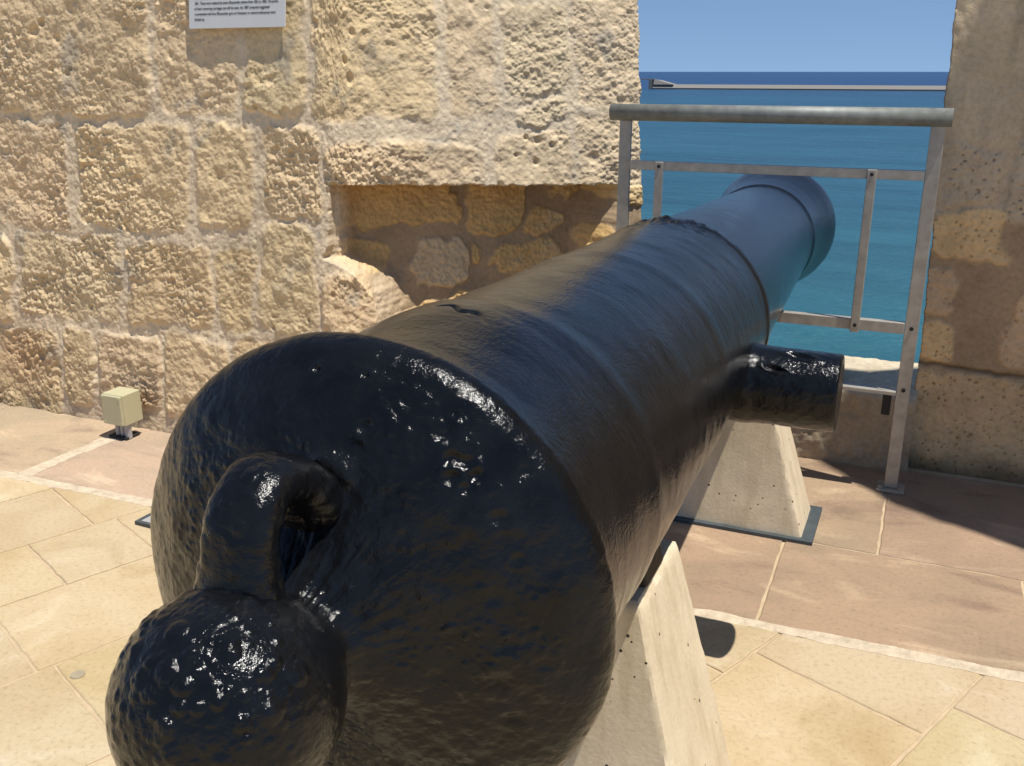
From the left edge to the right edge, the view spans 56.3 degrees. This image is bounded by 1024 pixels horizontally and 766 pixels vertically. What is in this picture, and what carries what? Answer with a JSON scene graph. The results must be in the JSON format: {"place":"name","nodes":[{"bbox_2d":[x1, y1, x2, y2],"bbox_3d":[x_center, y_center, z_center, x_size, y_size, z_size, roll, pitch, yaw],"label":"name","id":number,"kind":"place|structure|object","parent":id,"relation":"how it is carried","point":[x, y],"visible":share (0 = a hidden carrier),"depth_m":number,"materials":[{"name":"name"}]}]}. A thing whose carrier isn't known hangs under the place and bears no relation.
{"place":"outdoors","nodes":[
{"label":"outdoors","id":0,"kind":"place"},
{"bbox_2d":[0,403,1023,765],"bbox_3d":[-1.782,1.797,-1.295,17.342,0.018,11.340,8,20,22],"label":"paving","id":1,"kind":"structure","parent":0,"point":[774,713],"depth_m":2.45,"materials":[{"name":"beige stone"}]},
{"bbox_2d":[70,670,85,678],"bbox_3d":[-0.984,0.660,2.169,0.033,0.003,0.033,8,20,22],"label":"round stud","id":2,"kind":"object","parent":1,"relation":"on","point":[77,674],"visible":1,"depth_m":2.17,"materials":[{"name":"beige stone"}]},
{"bbox_2d":[100,386,142,439],"bbox_3d":[-1.448,0.115,3.561,0.098,0.176,0.100,8,20,22],"label":"junction box","id":3,"kind":"object","parent":1,"relation":"on","point":[122,409],"visible":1,"depth_m":3.52,"materials":[{"name":"beige plastic"}]},
{"bbox_2d":[135,513,150,527],"bbox_3d":[-1.049,0.412,2.917,0.132,0.012,0.132,8,20,24],"label":"metal plate","id":4,"kind":"object","parent":1,"relation":"on","point":[143,521],"visible":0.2,"depth_m":2.89,"materials":[{"name":"grey metal"}]},
{"bbox_2d":[0,0,642,433],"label":"stone wall","id":5,"kind":"structure","parent":1,"relation":"on","point":[186,212],"depth_m":3.41,"materials":[{"name":"stone"}]},
{"bbox_2d":[189,0,285,28],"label":"sign","id":6,"kind":"object","parent":5,"relation":"attached to","point":[210,14],"depth_m":3.17,"materials":[{"name":"white"}]},
{"bbox_2d":[0,434,1023,682],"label":"mortar joints","id":7,"kind":"object","parent":1,"relation":"on","point":[28,474],"visible":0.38,"depth_m":2.35,"materials":[{"name":"beige concrete"}]},
{"bbox_2d":[563,539,730,765],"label":"concrete support","id":8,"kind":"object","parent":1,"relation":"on","point":[659,708],"visible":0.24,"depth_m":1.58,"materials":[{"name":"beige concrete"}]},
{"bbox_2d":[105,174,844,765],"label":"cannon","id":9,"kind":"object","parent":8,"relation":"on","point":[431,534],"visible":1,"depth_m":0.93,"materials":[{"name":"black paint"}]},
{"bbox_2d":[638,545,662,586],"bbox_3d":[0.204,0.288,1.605,0.079,0.082,0.100,8,20,22],"label":"wooden wedge","id":10,"kind":"object","parent":8,"relation":"on","point":[656,562],"visible":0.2,"depth_m":1.59,"materials":[{"name":"brown wood"}]},
{"bbox_2d":[673,421,821,545],"bbox_3d":[0.568,0.164,2.940,0.755,0.470,0.256,8,20,22],"label":"concrete support","id":11,"kind":"object","parent":1,"relation":"on","point":[749,480],"visible":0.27,"depth_m":2.82,"materials":[{"name":"beige concrete"}]},
{"bbox_2d":[609,104,953,494],"bbox_3d":[0.803,-0.282,3.128,1.032,1.200,0.076,8,20,22],"label":"railing","id":12,"kind":"object","parent":1,"relation":"on","point":[938,121],"visible":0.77,"depth_m":2.97,"materials":[{"name":"metal"}]},
{"bbox_2d":[790,356,917,472],"bbox_3d":[0.749,0.043,3.700,1.490,0.330,0.467,8,20,22],"label":"parapet ledge","id":13,"kind":"object","parent":1,"relation":"on","point":[860,435],"visible":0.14,"depth_m":3.30,"materials":[{"name":"stone"}]},
{"bbox_2d":[908,0,1023,483],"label":"stone wall","id":14,"kind":"structure","parent":1,"relation":"on","point":[969,411],"depth_m":3.05,"materials":[{"name":"stone"}]},
{"bbox_2d":[638,72,948,362],"bbox_3d":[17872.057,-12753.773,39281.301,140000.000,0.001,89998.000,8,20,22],"label":"sea","id":15,"kind":"structure","parent":0,"point":[827,285],"depth_m":235.79,"materials":[{"name":"liquid"}]},
{"bbox_2d":[640,79,945,90],"bbox_3d":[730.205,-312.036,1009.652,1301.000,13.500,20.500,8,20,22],"label":"breakwater","id":16,"kind":"object","parent":15,"relation":"in","point":[657,84],"visible":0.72,"depth_m":1162.54,"materials":[{"name":"stone"}]},
{"bbox_2d":[637,0,956,71],"label":"sky","id":17,"kind":"structure","parent":0,"point":[676,35],"materials":[{"name":"blue"}]}
]}

